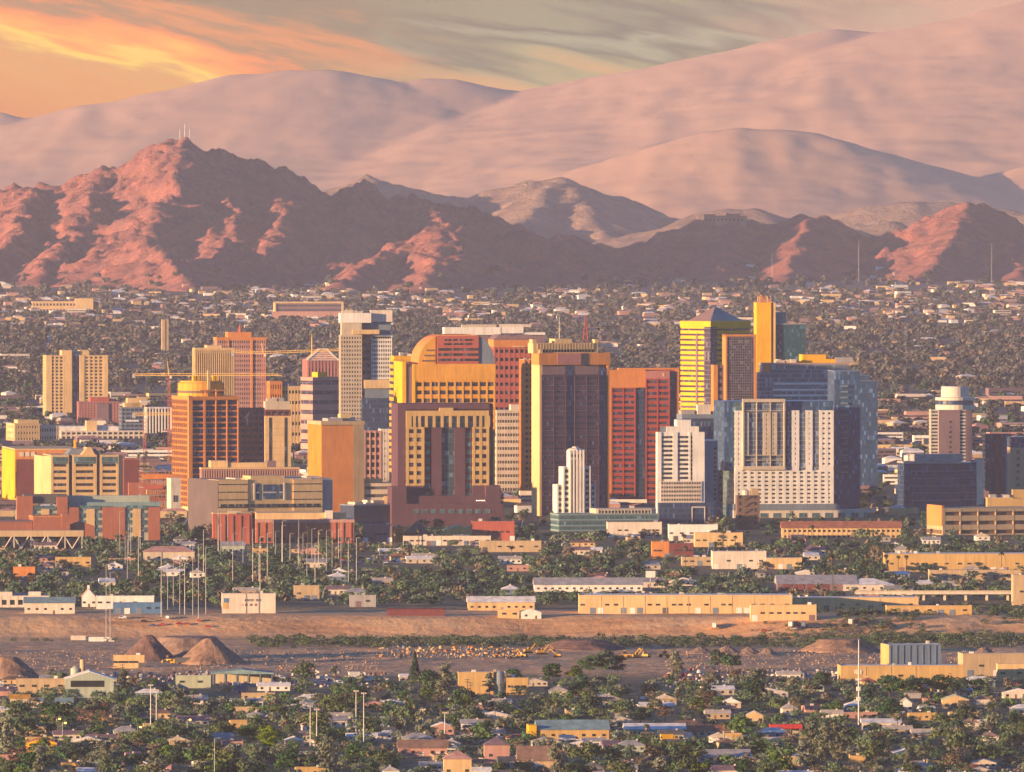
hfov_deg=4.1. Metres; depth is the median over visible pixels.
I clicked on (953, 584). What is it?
house
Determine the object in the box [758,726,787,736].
house
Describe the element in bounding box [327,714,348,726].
house
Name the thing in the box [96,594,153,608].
white bank block
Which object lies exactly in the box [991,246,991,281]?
radio mast
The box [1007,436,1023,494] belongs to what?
office building
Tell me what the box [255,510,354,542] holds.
arena hall
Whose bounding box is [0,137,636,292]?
hills
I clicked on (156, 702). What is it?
tall pole
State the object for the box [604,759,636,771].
tree
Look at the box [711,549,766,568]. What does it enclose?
stepped store
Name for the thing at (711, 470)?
pale blue slab
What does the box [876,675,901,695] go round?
tree
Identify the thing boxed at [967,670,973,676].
roller door
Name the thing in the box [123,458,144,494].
maroon block
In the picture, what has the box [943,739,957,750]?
tree
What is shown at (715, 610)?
roller door
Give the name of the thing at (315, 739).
palm tree
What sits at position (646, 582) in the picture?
house
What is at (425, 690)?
tree
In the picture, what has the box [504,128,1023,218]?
hills
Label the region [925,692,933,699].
palm tree
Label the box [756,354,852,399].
banded glass office
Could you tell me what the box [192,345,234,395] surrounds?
ribbed tower
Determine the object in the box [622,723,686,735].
long shed
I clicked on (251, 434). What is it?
dark grid tower
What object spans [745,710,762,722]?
cream bungalow
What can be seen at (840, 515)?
podium window
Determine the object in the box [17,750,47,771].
tree
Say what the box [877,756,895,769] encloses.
tree
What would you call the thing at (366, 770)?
tree
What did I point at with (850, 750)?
tree
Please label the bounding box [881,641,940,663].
blue metal shed
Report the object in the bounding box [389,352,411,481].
banded wing
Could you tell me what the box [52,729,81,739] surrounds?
house
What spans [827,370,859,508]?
blue glass slab
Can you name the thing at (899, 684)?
tree
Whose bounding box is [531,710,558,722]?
tree
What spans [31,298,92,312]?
cream hotel
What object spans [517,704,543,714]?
tree
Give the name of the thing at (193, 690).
palm tree
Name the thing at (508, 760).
house
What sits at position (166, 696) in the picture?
tree
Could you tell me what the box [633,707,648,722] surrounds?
tree
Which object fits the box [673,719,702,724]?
house
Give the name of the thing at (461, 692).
tree
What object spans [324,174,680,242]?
hills
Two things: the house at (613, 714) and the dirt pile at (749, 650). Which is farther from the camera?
the dirt pile at (749, 650)
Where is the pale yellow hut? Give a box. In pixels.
[996,663,1023,681]
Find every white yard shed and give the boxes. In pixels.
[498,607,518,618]
[520,608,540,618]
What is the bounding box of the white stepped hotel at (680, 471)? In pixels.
[655,420,713,523]
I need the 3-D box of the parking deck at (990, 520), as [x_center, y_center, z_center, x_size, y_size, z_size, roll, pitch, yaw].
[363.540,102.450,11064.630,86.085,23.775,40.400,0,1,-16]
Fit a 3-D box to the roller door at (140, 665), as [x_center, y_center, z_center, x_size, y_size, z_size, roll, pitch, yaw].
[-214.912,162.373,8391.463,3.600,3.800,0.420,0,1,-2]
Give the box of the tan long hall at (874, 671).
[837,662,963,684]
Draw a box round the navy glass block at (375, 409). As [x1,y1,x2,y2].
[361,380,389,480]
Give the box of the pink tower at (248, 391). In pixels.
[213,325,266,407]
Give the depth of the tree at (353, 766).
6957.48 m
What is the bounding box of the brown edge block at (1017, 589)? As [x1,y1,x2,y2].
[1011,573,1023,605]
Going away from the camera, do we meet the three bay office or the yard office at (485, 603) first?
the yard office at (485, 603)
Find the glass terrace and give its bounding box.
[550,508,658,531]
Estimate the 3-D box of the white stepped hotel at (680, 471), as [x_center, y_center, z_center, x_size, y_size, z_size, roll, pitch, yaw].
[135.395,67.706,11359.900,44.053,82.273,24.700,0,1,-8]
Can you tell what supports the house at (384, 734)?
on the ground at (288, 619)
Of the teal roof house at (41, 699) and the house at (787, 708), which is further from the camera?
the teal roof house at (41, 699)
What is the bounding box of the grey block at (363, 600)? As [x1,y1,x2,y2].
[349,593,375,606]
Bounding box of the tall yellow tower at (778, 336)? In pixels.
[754,295,805,371]
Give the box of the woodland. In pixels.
[0,261,1023,771]
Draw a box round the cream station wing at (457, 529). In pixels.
[443,524,471,535]
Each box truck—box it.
[71,635,88,640]
[89,637,113,640]
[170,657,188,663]
[348,672,363,677]
[361,675,375,682]
[559,735,578,741]
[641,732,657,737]
[660,734,677,739]
[684,732,696,737]
[788,621,793,627]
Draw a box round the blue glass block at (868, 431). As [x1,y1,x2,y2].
[860,375,877,487]
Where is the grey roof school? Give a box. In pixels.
[697,749,750,762]
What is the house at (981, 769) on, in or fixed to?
on the ground at (288, 619)
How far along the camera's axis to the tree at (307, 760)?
7057.20 m
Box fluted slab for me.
[307,414,364,511]
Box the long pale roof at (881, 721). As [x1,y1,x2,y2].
[860,718,901,729]
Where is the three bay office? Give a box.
[34,447,122,503]
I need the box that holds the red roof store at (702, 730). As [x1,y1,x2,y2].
[685,725,730,736]
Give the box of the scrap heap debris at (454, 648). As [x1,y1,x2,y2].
[379,645,519,658]
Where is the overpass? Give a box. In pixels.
[855,590,1010,599]
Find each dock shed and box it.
[750,602,816,621]
[885,604,971,615]
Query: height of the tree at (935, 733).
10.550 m
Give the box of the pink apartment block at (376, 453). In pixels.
[364,429,388,481]
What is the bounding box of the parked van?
[640,696,648,699]
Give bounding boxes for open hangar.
[64,659,114,697]
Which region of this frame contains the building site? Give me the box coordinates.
[139,469,171,510]
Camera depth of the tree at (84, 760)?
7029.66 m
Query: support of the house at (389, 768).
on the ground at (288, 619)
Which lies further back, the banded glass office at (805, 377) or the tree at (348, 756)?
the banded glass office at (805, 377)
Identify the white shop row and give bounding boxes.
[606,520,661,536]
[668,524,717,540]
[694,531,742,546]
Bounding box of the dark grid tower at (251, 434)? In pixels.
[239,408,264,461]
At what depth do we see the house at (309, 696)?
7845.82 m
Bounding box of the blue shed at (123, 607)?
[113,600,160,613]
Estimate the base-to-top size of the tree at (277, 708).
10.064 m
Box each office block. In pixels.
[119,398,143,429]
[144,407,171,432]
[267,381,300,444]
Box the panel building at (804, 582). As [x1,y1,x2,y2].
[774,575,857,590]
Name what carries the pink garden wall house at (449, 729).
on the ground at (288, 619)
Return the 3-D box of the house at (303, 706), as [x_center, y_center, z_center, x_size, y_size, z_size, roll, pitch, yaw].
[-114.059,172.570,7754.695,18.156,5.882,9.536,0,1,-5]
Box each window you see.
[173,495,177,501]
[256,484,258,498]
[263,484,275,498]
[279,484,282,498]
[362,336,370,339]
[362,343,370,346]
[362,350,370,353]
[362,357,370,360]
[362,364,370,367]
[760,513,767,517]
[773,513,780,517]
[799,513,805,517]
[825,513,831,517]
[838,513,844,517]
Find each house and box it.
[0,686,17,695]
[0,706,17,714]
[0,753,14,759]
[1,675,22,683]
[9,694,30,702]
[13,564,34,580]
[14,725,45,735]
[25,735,51,745]
[25,736,57,751]
[31,698,43,707]
[33,541,56,548]
[38,554,52,561]
[38,561,52,571]
[39,674,51,677]
[52,566,68,575]
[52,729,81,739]
[55,555,90,567]
[55,697,73,707]
[61,760,78,771]
[71,736,106,746]
[77,767,98,771]
[85,733,116,744]
[98,577,115,586]
[102,715,118,724]
[108,561,122,569]
[109,557,135,563]
[112,725,135,735]
[124,751,141,755]
[128,761,148,769]
[135,688,162,697]
[142,546,194,561]
[146,708,171,718]
[153,568,183,575]
[158,563,177,568]
[161,559,183,565]
[167,735,190,745]
[171,555,188,562]
[171,683,187,690]
[173,534,187,540]
[175,540,194,548]
[176,714,209,725]
[181,539,202,545]
[182,694,208,703]
[189,568,204,577]
[213,732,232,742]
[221,541,245,553]
[222,738,242,748]
[229,720,250,727]
[231,707,261,713]
[232,586,260,592]
[233,685,247,694]
[241,691,274,699]
[244,697,263,706]
[246,710,265,718]
[253,546,266,554]
[256,681,290,690]
[268,768,295,771]
[284,736,304,744]
[285,702,314,712]
[290,545,304,552]
[294,694,318,700]
[295,759,322,766]
[295,765,324,771]
[299,547,321,553]
[299,701,315,705]
[299,730,309,741]
[300,721,315,729]
[303,558,330,567]
[325,584,350,594]
[325,711,350,718]
[327,571,347,581]
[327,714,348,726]
[332,567,347,573]
[342,587,365,594]
[344,569,359,578]
[345,723,383,731]
[345,733,377,740]
[361,700,385,709]
[368,577,392,585]
[374,725,395,729]
[374,729,400,738]
[378,547,403,555]
[379,699,403,707]
[380,765,399,771]
[390,552,403,560]
[397,739,448,755]
[398,674,420,680]
[401,554,410,561]
[401,731,433,739]
[404,521,430,535]
[405,555,433,562]
[411,552,437,556]
[418,760,442,769]
[430,751,447,760]
[431,721,453,734]
[439,707,451,713]
[442,750,472,771]
[447,738,460,749]
[453,734,478,742]
[460,718,483,729]
[472,766,491,771]
[478,715,492,722]
[480,727,505,737]
[483,737,510,762]
[485,711,509,720]
[488,697,511,707]
[496,755,516,766]
[498,555,521,563]
[501,584,520,594]
[505,733,534,742]
[507,564,529,570]
[516,746,561,770]
[527,759,543,771]
[528,678,547,685]
[530,736,560,745]
[548,685,567,695]
[563,740,603,750]
[565,754,581,760]
[566,546,590,554]
[569,539,595,546]
[580,736,606,743]
[585,761,603,769]
[587,572,614,576]
[590,546,602,552]
[597,696,615,706]
[599,693,620,699]
[600,739,620,747]
[607,710,628,717]
[607,759,640,769]
[609,705,636,713]
[609,716,634,725]
[618,739,644,751]
[626,535,639,542]
[636,701,674,710]
[641,561,660,568]
[642,577,665,587]
[651,540,668,558]
[655,693,676,704]
[657,728,684,739]
[662,738,692,748]
[665,571,680,579]
[668,577,697,585]
[669,541,693,556]
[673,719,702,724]
[684,535,693,542]
[702,684,734,694]
[703,709,730,718]
[705,704,736,712]
[707,732,731,743]
[710,764,736,771]
[716,737,736,748]
[723,697,741,707]
[723,730,741,740]
[755,568,771,577]
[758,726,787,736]
[760,688,787,696]
[763,737,788,745]
[775,670,801,677]
[779,769,820,771]
[780,702,798,714]
[783,756,808,765]
[790,534,805,541]
[794,569,813,574]
[801,704,824,711]
[802,551,819,559]
[802,683,824,691]
[803,546,826,554]
[820,708,843,718]
[836,751,852,758]
[843,710,877,718]
[844,700,860,710]
[849,753,865,762]
[859,589,878,595]
[859,676,875,684]
[877,534,890,541]
[882,724,912,735]
[883,584,913,594]
[885,570,909,575]
[891,748,905,758]
[893,545,911,551]
[899,697,912,711]
[903,689,920,697]
[904,760,932,771]
[907,711,936,719]
[909,727,938,739]
[910,579,933,587]
[917,705,936,711]
[920,536,940,543]
[922,698,940,704]
[926,761,950,769]
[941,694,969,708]
[942,581,967,587]
[948,710,977,719]
[955,688,973,696]
[961,676,995,686]
[962,718,979,729]
[963,565,978,568]
[963,763,986,768]
[970,758,996,767]
[970,766,995,771]
[974,532,989,540]
[974,694,989,704]
[981,731,998,740]
[1001,688,1023,697]
[1009,704,1023,713]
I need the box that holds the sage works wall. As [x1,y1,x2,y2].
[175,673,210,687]
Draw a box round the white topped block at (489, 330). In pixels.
[443,324,544,342]
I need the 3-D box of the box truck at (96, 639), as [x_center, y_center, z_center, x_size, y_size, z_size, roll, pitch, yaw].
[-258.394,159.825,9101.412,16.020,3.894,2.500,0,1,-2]
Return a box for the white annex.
[166,478,180,507]
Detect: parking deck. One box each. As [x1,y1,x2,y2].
[364,478,390,503]
[927,504,1023,534]
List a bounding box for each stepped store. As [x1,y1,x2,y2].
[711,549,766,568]
[766,556,801,568]
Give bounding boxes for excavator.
[516,649,527,656]
[523,643,540,652]
[536,644,554,654]
[546,649,561,656]
[631,648,648,657]
[636,648,650,657]
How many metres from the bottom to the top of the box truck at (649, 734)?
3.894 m
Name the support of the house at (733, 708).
on the ground at (288, 619)
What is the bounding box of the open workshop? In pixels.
[211,668,273,684]
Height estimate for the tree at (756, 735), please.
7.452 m
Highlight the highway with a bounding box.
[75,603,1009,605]
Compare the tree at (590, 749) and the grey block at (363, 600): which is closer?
the tree at (590, 749)
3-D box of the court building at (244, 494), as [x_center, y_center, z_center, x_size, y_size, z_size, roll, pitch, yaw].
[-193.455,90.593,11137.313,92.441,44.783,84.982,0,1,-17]
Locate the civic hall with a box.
[843,578,894,590]
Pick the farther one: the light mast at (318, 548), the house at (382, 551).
the house at (382, 551)
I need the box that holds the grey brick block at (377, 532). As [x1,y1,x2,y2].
[363,523,391,541]
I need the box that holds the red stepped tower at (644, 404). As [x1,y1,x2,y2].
[610,368,678,501]
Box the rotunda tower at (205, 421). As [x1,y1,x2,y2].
[172,370,238,507]
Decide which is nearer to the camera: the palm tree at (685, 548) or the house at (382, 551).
the palm tree at (685, 548)
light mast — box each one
[127,539,130,578]
[128,524,128,554]
[138,536,141,575]
[167,564,167,609]
[173,554,177,611]
[184,563,188,614]
[198,544,199,618]
[203,529,206,575]
[205,547,207,613]
[267,533,267,575]
[282,521,282,566]
[318,530,319,567]
[326,530,326,575]
[338,529,338,558]
[348,539,348,584]
[356,538,356,580]
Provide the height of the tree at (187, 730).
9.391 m
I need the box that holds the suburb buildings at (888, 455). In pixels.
[0,263,1023,517]
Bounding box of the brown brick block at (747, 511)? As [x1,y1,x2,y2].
[736,488,759,529]
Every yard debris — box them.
[102,669,389,686]
[663,668,838,686]
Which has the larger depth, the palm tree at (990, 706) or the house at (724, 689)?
the house at (724, 689)
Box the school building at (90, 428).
[59,420,142,438]
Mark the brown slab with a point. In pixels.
(164, 335)
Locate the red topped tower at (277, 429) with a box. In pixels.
[263,397,290,466]
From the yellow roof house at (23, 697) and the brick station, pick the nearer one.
the yellow roof house at (23, 697)
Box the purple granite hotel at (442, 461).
[387,403,502,525]
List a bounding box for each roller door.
[116,608,120,613]
[124,608,129,613]
[136,608,141,613]
[138,663,144,667]
[304,595,309,600]
[311,595,316,600]
[355,601,360,606]
[590,608,595,613]
[621,608,625,613]
[630,608,634,613]
[637,608,642,613]
[695,608,700,612]
[713,608,717,613]
[736,608,741,612]
[744,608,749,612]
[752,615,757,620]
[786,564,791,568]
[809,615,814,620]
[938,610,943,614]
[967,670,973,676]
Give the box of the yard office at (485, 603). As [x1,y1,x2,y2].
[466,596,535,610]
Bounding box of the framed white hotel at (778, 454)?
[714,399,870,517]
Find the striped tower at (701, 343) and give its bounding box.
[680,306,750,409]
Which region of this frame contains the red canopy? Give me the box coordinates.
[769,724,801,735]
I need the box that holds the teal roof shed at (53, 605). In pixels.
[23,597,75,613]
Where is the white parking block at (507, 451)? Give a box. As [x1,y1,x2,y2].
[495,404,518,494]
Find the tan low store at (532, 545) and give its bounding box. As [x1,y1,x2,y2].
[479,539,540,551]
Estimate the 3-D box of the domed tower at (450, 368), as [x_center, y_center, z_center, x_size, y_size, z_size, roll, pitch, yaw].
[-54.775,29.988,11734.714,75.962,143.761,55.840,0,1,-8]
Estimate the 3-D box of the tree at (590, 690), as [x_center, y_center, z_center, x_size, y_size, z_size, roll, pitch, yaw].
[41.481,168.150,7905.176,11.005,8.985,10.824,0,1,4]
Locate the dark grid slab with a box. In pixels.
[722,334,755,399]
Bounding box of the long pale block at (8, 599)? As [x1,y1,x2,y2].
[0,591,48,606]
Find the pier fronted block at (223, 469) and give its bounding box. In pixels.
[199,460,299,478]
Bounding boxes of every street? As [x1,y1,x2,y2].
[5,545,987,548]
[9,732,1020,733]
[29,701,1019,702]
[86,754,962,755]
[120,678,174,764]
[156,518,190,545]
[455,678,524,711]
[508,504,538,540]
[693,503,727,556]
[766,678,826,756]
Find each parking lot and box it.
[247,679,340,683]
[342,558,402,562]
[377,736,485,740]
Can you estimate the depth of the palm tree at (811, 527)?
10744.31 m
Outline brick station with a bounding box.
[471,519,514,540]
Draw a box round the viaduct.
[0,530,96,548]
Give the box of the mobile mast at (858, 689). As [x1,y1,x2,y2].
[854,640,862,724]
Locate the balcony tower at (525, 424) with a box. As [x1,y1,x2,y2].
[519,358,531,489]
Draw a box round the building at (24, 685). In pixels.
[16,676,64,692]
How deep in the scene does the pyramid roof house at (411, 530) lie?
10895.10 m
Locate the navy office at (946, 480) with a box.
[897,454,983,510]
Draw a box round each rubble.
[1,649,379,671]
[664,649,1010,670]
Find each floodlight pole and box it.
[308,705,312,750]
[314,709,318,735]
[361,692,365,741]
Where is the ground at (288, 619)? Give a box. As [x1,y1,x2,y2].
[0,279,1023,771]
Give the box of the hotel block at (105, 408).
[77,397,118,422]
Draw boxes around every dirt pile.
[0,656,38,678]
[124,635,174,660]
[157,635,223,656]
[178,638,248,664]
[542,639,624,650]
[686,646,709,653]
[718,646,739,653]
[739,646,758,653]
[758,647,778,654]
[797,638,880,653]
[974,647,992,652]
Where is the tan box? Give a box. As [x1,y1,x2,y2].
[392,525,403,541]
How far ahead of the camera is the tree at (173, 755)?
7072.15 m
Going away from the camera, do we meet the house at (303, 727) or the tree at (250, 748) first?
the tree at (250, 748)
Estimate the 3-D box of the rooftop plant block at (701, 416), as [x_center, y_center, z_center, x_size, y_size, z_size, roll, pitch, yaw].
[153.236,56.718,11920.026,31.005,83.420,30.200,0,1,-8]
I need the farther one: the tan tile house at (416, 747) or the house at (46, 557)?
the house at (46, 557)
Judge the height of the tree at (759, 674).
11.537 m
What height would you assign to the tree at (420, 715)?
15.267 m
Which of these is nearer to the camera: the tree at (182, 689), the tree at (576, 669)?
the tree at (182, 689)
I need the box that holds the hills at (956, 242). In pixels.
[548,202,1023,282]
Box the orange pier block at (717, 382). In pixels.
[711,365,723,502]
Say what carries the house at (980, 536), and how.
on the ground at (288, 619)
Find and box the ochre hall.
[985,489,1023,506]
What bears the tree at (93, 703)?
on the ground at (288, 619)
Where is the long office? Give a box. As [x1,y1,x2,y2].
[272,301,343,317]
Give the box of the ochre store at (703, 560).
[681,555,710,565]
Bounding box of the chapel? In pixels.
[81,585,95,606]
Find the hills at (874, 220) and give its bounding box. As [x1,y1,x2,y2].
[592,202,1023,247]
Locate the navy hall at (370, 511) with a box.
[340,500,389,525]
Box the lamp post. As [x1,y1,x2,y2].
[214,738,215,771]
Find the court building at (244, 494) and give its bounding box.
[188,475,332,531]
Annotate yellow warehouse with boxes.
[526,719,610,739]
[883,551,1023,571]
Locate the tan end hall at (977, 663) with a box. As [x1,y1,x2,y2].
[958,651,1023,676]
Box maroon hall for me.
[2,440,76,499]
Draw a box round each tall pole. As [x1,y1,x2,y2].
[148,684,152,724]
[154,689,158,719]
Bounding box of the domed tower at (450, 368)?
[394,334,495,484]
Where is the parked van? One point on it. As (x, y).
(643, 697)
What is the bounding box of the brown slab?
[161,319,168,352]
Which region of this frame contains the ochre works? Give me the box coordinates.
[493,669,527,694]
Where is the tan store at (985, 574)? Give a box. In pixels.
[928,568,1020,579]
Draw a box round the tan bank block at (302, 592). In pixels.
[294,583,319,600]
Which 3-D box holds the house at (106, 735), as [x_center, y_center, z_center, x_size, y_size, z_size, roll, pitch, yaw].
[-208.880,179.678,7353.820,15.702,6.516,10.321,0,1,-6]
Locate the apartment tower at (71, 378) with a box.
[43,350,107,418]
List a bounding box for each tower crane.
[132,361,281,460]
[132,405,171,492]
[231,343,338,405]
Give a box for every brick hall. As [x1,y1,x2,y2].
[0,514,93,539]
[212,511,254,543]
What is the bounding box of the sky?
[0,0,1023,117]
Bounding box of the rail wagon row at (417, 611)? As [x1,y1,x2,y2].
[386,608,445,615]
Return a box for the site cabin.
[113,653,144,667]
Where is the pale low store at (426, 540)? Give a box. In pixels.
[403,534,490,545]
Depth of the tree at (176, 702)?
7743.93 m
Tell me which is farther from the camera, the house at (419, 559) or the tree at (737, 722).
the house at (419, 559)
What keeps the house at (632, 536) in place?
on the ground at (288, 619)
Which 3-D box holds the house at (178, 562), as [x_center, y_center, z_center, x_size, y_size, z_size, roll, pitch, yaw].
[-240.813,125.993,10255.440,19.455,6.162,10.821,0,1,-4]
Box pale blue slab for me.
[705,439,717,516]
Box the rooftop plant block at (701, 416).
[677,404,718,504]
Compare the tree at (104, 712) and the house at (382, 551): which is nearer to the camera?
the tree at (104, 712)
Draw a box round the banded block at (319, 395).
[300,372,338,450]
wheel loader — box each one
[161,656,170,661]
[507,651,520,658]
[620,650,631,657]
[658,650,671,657]
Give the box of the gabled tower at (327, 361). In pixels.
[302,336,338,376]
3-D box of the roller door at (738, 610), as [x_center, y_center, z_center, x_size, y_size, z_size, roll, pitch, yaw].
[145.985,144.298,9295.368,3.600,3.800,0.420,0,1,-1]
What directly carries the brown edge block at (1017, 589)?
on the ground at (288, 619)
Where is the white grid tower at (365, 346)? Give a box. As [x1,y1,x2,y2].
[339,308,391,420]
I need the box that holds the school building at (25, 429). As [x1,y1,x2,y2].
[6,419,58,440]
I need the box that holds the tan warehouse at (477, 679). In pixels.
[457,670,493,694]
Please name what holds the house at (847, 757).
on the ground at (288, 619)
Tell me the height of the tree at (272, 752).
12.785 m
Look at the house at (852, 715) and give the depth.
7673.75 m
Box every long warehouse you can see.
[578,592,791,613]
[792,595,918,611]
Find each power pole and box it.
[465,678,469,718]
[994,692,998,729]
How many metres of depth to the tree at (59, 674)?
8090.51 m
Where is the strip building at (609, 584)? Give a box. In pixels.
[533,577,642,591]
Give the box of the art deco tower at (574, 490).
[553,446,595,512]
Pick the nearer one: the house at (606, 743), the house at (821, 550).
the house at (606, 743)
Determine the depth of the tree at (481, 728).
7358.33 m
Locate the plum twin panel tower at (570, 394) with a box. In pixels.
[528,314,609,515]
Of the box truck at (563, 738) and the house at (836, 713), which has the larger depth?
the house at (836, 713)
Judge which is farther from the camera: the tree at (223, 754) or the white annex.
the white annex
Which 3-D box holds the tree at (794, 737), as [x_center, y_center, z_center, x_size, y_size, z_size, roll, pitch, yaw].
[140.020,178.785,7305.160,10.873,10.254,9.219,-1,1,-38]
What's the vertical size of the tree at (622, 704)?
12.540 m
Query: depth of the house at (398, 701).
7808.67 m
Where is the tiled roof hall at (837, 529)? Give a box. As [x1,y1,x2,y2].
[780,521,901,537]
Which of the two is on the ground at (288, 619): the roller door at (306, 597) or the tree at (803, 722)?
the tree at (803, 722)
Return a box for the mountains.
[0,1,1023,197]
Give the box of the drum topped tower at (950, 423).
[929,386,974,461]
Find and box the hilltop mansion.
[704,214,747,227]
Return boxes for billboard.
[646,571,654,588]
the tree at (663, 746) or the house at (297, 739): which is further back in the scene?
the house at (297, 739)
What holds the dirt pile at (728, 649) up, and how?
on the ground at (288, 619)
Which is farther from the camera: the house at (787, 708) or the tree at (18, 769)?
the house at (787, 708)
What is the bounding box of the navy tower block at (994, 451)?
[982,433,1010,494]
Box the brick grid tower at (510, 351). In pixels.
[488,334,534,409]
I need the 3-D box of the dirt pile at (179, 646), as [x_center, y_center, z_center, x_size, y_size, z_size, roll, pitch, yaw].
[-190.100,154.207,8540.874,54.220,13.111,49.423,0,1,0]
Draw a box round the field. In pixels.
[243,739,361,743]
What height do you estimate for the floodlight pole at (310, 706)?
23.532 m
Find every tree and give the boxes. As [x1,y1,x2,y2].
[0,712,5,731]
[0,715,17,752]
[0,757,25,771]
[1,698,34,714]
[1,746,27,767]
[10,714,25,722]
[12,716,41,736]
[12,766,27,771]
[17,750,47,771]
[29,736,50,750]
[29,745,47,771]
[31,751,60,771]
[37,702,50,714]
[39,716,55,725]
[44,700,74,717]
[45,670,69,677]
[48,716,65,724]
[54,745,78,761]
[63,746,87,761]
[72,741,94,753]
[73,705,97,728]
[75,753,98,766]
[83,699,102,710]
[89,694,104,700]
[95,757,123,771]
[95,767,107,771]
[96,749,120,760]
[97,691,126,707]
[98,709,113,721]
[98,743,110,762]
[99,700,110,708]
[116,667,131,692]
[122,753,149,765]
[126,693,155,710]
[127,728,152,748]
[131,739,143,749]
[131,763,150,771]
[146,749,164,771]
[148,719,180,740]
[154,689,185,710]
[154,754,167,771]
[159,744,180,763]
[166,697,184,708]
[166,744,186,769]
[173,683,190,698]
[177,726,195,739]
[182,745,215,761]
[187,767,198,771]
[189,689,197,712]
[189,759,212,771]
[191,739,223,754]
[193,701,215,713]
[201,760,226,771]
[207,747,243,763]
[208,720,236,733]
[213,759,239,771]
[236,725,257,734]
[236,757,268,771]
[238,727,257,741]
[240,765,261,771]
[245,715,272,728]
[245,745,258,756]
[255,725,281,742]
[255,730,280,747]
[263,703,278,714]
[263,747,289,763]
[267,699,288,710]
[267,704,287,721]
[275,751,299,766]
[282,716,289,724]
[282,747,299,759]
[286,766,301,771]
[290,661,319,675]
[292,711,311,723]
[295,751,322,766]
[302,709,333,727]
[302,724,336,744]
[308,693,324,700]
[311,735,320,743]
[315,737,338,771]
[317,693,353,711]
[328,735,336,741]
[331,539,335,558]
[336,759,349,770]
[338,754,355,766]
[341,701,354,710]
[342,691,361,711]
[345,742,362,754]
[346,684,371,701]
[346,762,367,771]
[352,750,360,762]
[354,716,382,732]
[354,768,381,771]
[364,749,372,758]
[369,751,399,762]
[371,746,385,752]
[379,693,393,700]
[386,715,413,729]
[388,704,420,729]
[401,698,419,707]
[408,650,420,679]
[410,702,417,708]
[413,710,425,731]
[415,724,435,735]
[417,668,441,683]
[418,678,438,695]
[418,687,434,700]
[421,706,429,721]
[434,662,454,699]
[438,678,454,690]
[438,703,444,716]
[446,699,454,722]
[446,700,466,709]
[449,686,474,704]
[450,722,458,735]
[455,695,475,705]
[457,704,486,719]
[471,720,495,743]
[481,672,495,694]
[482,701,496,711]
[489,716,513,729]
[490,761,509,769]
[501,721,506,737]
[504,668,522,676]
[506,712,528,726]
[506,736,530,745]
[511,709,536,724]
[511,759,534,770]
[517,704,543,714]
[517,715,537,728]
[529,692,543,700]
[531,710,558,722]
[541,662,562,681]
[542,696,562,705]
[543,702,557,707]
[547,742,567,771]
[553,699,559,712]
[559,715,578,719]
[560,763,587,771]
[562,742,577,749]
[564,665,582,676]
[565,681,595,697]
[566,741,603,764]
[575,694,609,708]
[577,654,600,674]
[577,764,596,771]
[578,686,597,695]
[587,707,604,719]
[589,649,618,674]
[595,715,615,725]
[596,675,607,681]
[599,744,624,758]
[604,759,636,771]
[606,697,638,713]
[611,655,626,673]
[616,683,630,691]
[632,754,650,770]
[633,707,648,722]
[638,683,659,693]
[640,743,665,760]
[643,724,649,735]
[643,741,669,755]
[647,697,662,711]
[652,755,674,767]
[655,705,675,721]
[665,739,689,749]
[669,650,684,680]
[670,744,707,759]
[673,680,684,699]
[673,755,701,771]
[681,737,715,759]
[683,546,687,566]
[689,697,706,710]
[691,762,711,771]
[694,683,716,699]
[702,691,716,704]
[705,671,720,680]
[707,649,725,669]
[719,653,742,670]
[721,722,728,738]
[726,669,745,686]
[726,715,757,734]
[730,756,751,764]
[733,735,754,750]
[734,759,753,771]
[741,678,767,702]
[742,667,769,680]
[749,733,762,738]
[749,739,767,757]
[753,762,782,771]
[763,690,773,696]
[767,696,789,712]
[767,750,792,769]
[779,730,797,744]
[782,676,799,684]
[787,695,804,703]
[792,718,809,731]
[793,740,812,769]
[800,753,827,767]
[803,679,824,689]
[803,715,820,722]
[803,720,821,754]
[809,525,814,544]
[810,765,829,771]
[812,670,831,685]
[815,722,834,761]
[820,717,832,725]
[827,721,846,760]
[828,702,841,709]
[828,764,850,771]
[837,729,856,745]
[840,722,850,748]
[840,727,859,734]
[844,744,864,755]
[850,691,861,702]
[854,733,884,748]
[857,684,883,701]
[859,739,893,758]
[861,755,883,767]
[865,682,881,692]
[875,731,891,743]
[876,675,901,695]
[876,681,906,693]
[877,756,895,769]
[878,697,904,714]
[887,733,903,747]
[890,677,919,691]
[899,762,921,771]
[903,747,916,764]
[912,677,936,697]
[914,744,930,759]
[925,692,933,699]
[927,727,952,742]
[929,745,946,754]
[930,711,954,728]
[931,673,960,694]
[938,751,963,760]
[940,751,964,766]
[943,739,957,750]
[945,719,965,729]
[945,728,976,747]
[946,730,953,736]
[949,677,972,695]
[952,704,980,715]
[953,711,968,720]
[968,714,976,732]
[969,678,985,690]
[969,743,1000,758]
[984,712,1005,727]
[987,704,995,710]
[997,729,1023,746]
[1006,720,1023,732]
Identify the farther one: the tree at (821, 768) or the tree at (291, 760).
the tree at (291, 760)
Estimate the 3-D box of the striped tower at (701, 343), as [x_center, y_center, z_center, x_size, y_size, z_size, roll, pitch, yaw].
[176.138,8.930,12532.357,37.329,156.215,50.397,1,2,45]
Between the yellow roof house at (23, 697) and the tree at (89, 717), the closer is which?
the tree at (89, 717)
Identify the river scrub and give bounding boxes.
[0,600,1023,647]
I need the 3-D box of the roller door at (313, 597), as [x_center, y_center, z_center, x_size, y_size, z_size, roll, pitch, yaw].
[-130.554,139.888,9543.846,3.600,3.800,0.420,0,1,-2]
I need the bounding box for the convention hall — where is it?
[16,494,159,539]

